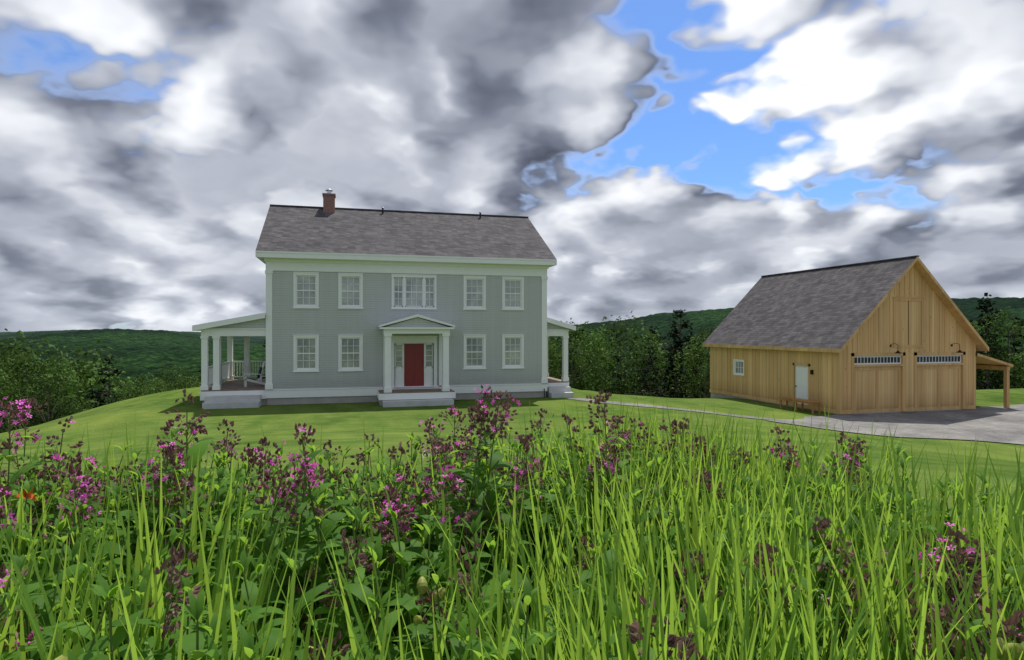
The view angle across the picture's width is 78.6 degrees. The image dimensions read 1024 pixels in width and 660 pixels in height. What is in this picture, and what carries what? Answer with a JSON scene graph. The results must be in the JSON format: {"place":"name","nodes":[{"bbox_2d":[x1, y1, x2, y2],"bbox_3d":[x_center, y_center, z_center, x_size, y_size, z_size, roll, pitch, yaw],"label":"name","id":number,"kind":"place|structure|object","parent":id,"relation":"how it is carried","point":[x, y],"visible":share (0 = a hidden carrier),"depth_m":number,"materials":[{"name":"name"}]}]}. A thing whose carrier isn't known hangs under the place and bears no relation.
{"place":"outdoors","nodes":[
{"label":"outdoors","id":0,"kind":"place"},
{"bbox_2d":[0,297,1023,535],"bbox_3d":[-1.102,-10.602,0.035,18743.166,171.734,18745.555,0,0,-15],"label":"grassy ground","id":1,"kind":"structure","parent":0,"point":[178,353],"depth_m":22.98,"materials":[{"name":"green plant"}]},
{"bbox_2d":[0,359,24,432],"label":"maple tree","id":2,"kind":"object","parent":1,"relation":"on","point":[6,402],"visible":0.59,"depth_m":40.22,"materials":[{"name":"green plant"}]},
{"bbox_2d":[0,399,40,430],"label":"maple tree","id":3,"kind":"object","parent":1,"relation":"on","point":[11,419],"visible":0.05,"depth_m":48.20,"materials":[{"name":"green plant"}]},
{"bbox_2d":[0,323,43,415],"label":"pine tree","id":4,"kind":"object","parent":1,"relation":"on","point":[12,334],"visible":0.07,"depth_m":72.06,"materials":[{"name":"green plant"}]},
{"bbox_2d":[0,337,91,432],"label":"maple tree","id":5,"kind":"object","parent":1,"relation":"on","point":[26,369],"visible":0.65,"depth_m":43.05,"materials":[{"name":"green plant"}]},
{"bbox_2d":[0,355,93,422],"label":"maple tree","id":6,"kind":"object","parent":1,"relation":"on","point":[23,388],"visible":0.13,"depth_m":53.53,"materials":[{"name":"green plant"}]},
{"bbox_2d":[23,374,81,426],"bbox_3d":[-29.520,5.266,40.235,3.137,4.912,3.168,0,0,-43],"label":"birch tree","id":7,"kind":"object","parent":1,"relation":"on","point":[47,400],"visible":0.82,"depth_m":40.10,"materials":[{"name":"green plant"}]},
{"bbox_2d":[0,346,139,427],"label":"maple tree","id":8,"kind":"object","parent":1,"relation":"on","point":[86,384],"visible":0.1,"depth_m":58.53,"materials":[{"name":"green plant"}]},
{"bbox_2d":[0,322,176,423],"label":"maple tree","id":9,"kind":"object","parent":1,"relation":"on","point":[80,355],"visible":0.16,"depth_m":65.11,"materials":[{"name":"green plant"}]},
{"bbox_2d":[84,350,127,405],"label":"pine tree","id":10,"kind":"object","parent":1,"relation":"on","point":[98,388],"visible":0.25,"depth_m":55.26,"materials":[{"name":"green plant"}]},
{"bbox_2d":[105,364,170,403],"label":"maple tree","id":11,"kind":"object","parent":1,"relation":"on","point":[135,392],"visible":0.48,"depth_m":47.61,"materials":[{"name":"green plant"}]},
{"bbox_2d":[135,370,190,396],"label":"ash tree","id":12,"kind":"object","parent":1,"relation":"on","point":[171,378],"visible":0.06,"depth_m":54.42,"materials":[{"name":"green plant"}]},
{"bbox_2d":[159,376,200,391],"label":"maple tree","id":13,"kind":"object","parent":1,"relation":"on","point":[187,385],"visible":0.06,"depth_m":51.52,"materials":[{"name":"green plant"}]},
{"bbox_2d":[256,337,265,378],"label":"spruce tree","id":14,"kind":"object","parent":1,"relation":"on","point":[264,357],"depth_m":57.04,"materials":[{"name":"green plant"}]},
{"bbox_2d":[192,188,575,408],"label":"house","id":15,"kind":"structure","parent":1,"relation":"on","point":[390,308],"depth_m":28.67,"materials":[{"name":"grey wood"}]},
{"bbox_2d":[0,384,1023,615],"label":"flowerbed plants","id":16,"kind":"object","parent":1,"relation":"on","point":[34,500],"visible":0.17,"depth_m":2.44,"materials":[{"name":"green plant"}]},
{"bbox_2d":[0,390,1023,659],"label":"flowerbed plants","id":17,"kind":"object","parent":1,"relation":"on","point":[162,574],"visible":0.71,"depth_m":1.75,"materials":[{"name":"green plant"}]},
{"bbox_2d":[0,463,1023,659],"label":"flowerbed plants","id":18,"kind":"object","parent":1,"relation":"on","point":[595,636],"visible":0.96,"depth_m":1.23,"materials":[{"name":"green plant"}]},
{"bbox_2d":[548,317,578,378],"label":"maple tree","id":19,"kind":"object","parent":1,"relation":"on","point":[558,354],"visible":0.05,"depth_m":46.84,"materials":[{"name":"green plant"}]},
{"bbox_2d":[559,332,585,388],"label":"spruce tree","id":20,"kind":"object","parent":1,"relation":"on","point":[574,360],"visible":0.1,"depth_m":49.15,"materials":[{"name":"green plant"}]},
{"bbox_2d":[548,336,607,392],"bbox_3d":[3.983,6.574,53.300,9.036,13.292,9.372,0,0,10],"label":"maple tree","id":21,"kind":"object","parent":1,"relation":"on","point":[577,368],"visible":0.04,"depth_m":52.90,"materials":[{"name":"green plant"}]},
{"bbox_2d":[548,318,617,391],"bbox_3d":[4.375,3.727,45.911,6.689,9.268,6.477,0,0,6],"label":"maple tree","id":22,"kind":"object","parent":1,"relation":"on","point":[578,384],"visible":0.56,"depth_m":44.79,"materials":[{"name":"green plant"}]},
{"bbox_2d":[569,366,639,394],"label":"maple tree","id":23,"kind":"object","parent":1,"relation":"on","point":[609,380],"visible":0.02,"depth_m":57.12,"materials":[{"name":"green plant"}]},
{"bbox_2d":[598,335,633,394],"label":"pine tree","id":24,"kind":"object","parent":1,"relation":"on","point":[611,359],"visible":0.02,"depth_m":68.88,"materials":[{"name":"green plant"}]},
{"bbox_2d":[569,314,674,397],"bbox_3d":[9.120,5.427,53.113,10.029,13.760,10.358,0,0,-13],"label":"maple tree","id":25,"kind":"object","parent":1,"relation":"on","point":[623,355],"visible":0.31,"depth_m":51.88,"materials":[{"name":"green plant"}]},
{"bbox_2d":[605,341,680,397],"bbox_3d":[9.687,5.207,49.283,5.530,9.152,5.476,0,0,-31],"label":"birch tree","id":26,"kind":"object","parent":1,"relation":"on","point":[625,381],"visible":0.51,"depth_m":48.21,"materials":[{"name":"green plant"}]},
{"bbox_2d":[631,335,668,396],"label":"pine tree","id":27,"kind":"object","parent":1,"relation":"on","point":[651,354],"visible":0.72,"depth_m":45.79,"materials":[{"name":"green plant"}]},
{"bbox_2d":[629,324,670,397],"bbox_3d":[14.618,8.593,62.691,7.770,18.501,7.785,0,0,19],"label":"pine tree","id":28,"kind":"object","parent":1,"relation":"on","point":[653,335],"visible":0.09,"depth_m":62.16,"materials":[{"name":"green plant"}]},
{"bbox_2d":[567,398,779,419],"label":"path","id":29,"kind":"structure","parent":1,"relation":"on","point":[630,404],"depth_m":26.25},
{"bbox_2d":[643,287,707,397],"bbox_3d":[15.127,4.511,55.388,6.382,16.605,6.439,0,0,30],"label":"pine tree","id":30,"kind":"object","parent":1,"relation":"on","point":[684,306],"visible":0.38,"depth_m":55.28,"materials":[{"name":"green plant"}]},
{"bbox_2d":[660,329,692,398],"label":"spruce tree","id":31,"kind":"object","parent":1,"relation":"on","point":[679,350],"visible":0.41,"depth_m":51.63,"materials":[{"name":"green plant"}]},
{"bbox_2d":[648,364,707,398],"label":"ash tree","id":32,"kind":"object","parent":1,"relation":"on","point":[686,385],"visible":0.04,"depth_m":62.59,"materials":[{"name":"green plant"}]},
{"bbox_2d":[667,333,710,398],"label":"maple tree","id":33,"kind":"object","parent":1,"relation":"on","point":[702,365],"visible":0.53,"depth_m":47.18,"materials":[{"name":"green plant"}]},
{"bbox_2d":[682,325,705,393],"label":"spruce tree","id":34,"kind":"object","parent":1,"relation":"on","point":[695,334],"visible":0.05,"depth_m":69.01,"materials":[{"name":"green plant"}]},
{"bbox_2d":[703,255,1012,414],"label":"barn","id":35,"kind":"structure","parent":1,"relation":"on","point":[900,334],"depth_m":28.55,"materials":[{"name":"brown wood"}]},
{"bbox_2d":[767,404,1023,443],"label":"driveway gravel","id":36,"kind":"structure","parent":1,"relation":"on","point":[1001,424],"depth_m":24.43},
{"bbox_2d":[961,305,989,389],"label":"spruce tree","id":37,"kind":"object","parent":1,"relation":"on","point":[970,317],"visible":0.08,"depth_m":56.45,"materials":[{"name":"green plant"}]},
{"bbox_2d":[976,370,989,389],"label":"maple tree","id":38,"kind":"object","parent":1,"relation":"on","point":[978,377],"visible":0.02,"depth_m":54.43,"materials":[{"name":"green plant"}]},
{"bbox_2d":[976,327,1010,389],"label":"pine tree","id":39,"kind":"object","parent":1,"relation":"on","point":[994,354],"visible":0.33,"depth_m":53.18,"materials":[{"name":"green plant"}]},
{"bbox_2d":[976,291,1011,387],"bbox_3d":[45.478,5.081,59.611,6.690,17.580,5.526,0,0,-26],"label":"spruce tree","id":40,"kind":"object","parent":1,"relation":"on","point":[985,320],"visible":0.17,"depth_m":59.41,"materials":[{"name":"green plant"}]},
{"bbox_2d":[976,320,1023,388],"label":"maple tree","id":41,"kind":"object","parent":1,"relation":"on","point":[1018,379],"visible":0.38,"depth_m":55.29,"materials":[{"name":"green plant"}]},
{"bbox_2d":[995,329,1023,387],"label":"pine tree","id":42,"kind":"object","parent":1,"relation":"on","point":[1013,346],"visible":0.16,"depth_m":62.35,"materials":[{"name":"green plant"}]},
{"bbox_2d":[1009,333,1023,387],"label":"maple tree","id":43,"kind":"object","parent":1,"relation":"on","point":[1017,366],"visible":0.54,"depth_m":57.34,"materials":[{"name":"green plant"}]},
{"bbox_2d":[0,0,1023,331],"label":"sky","id":44,"kind":"structure","parent":0,"point":[709,148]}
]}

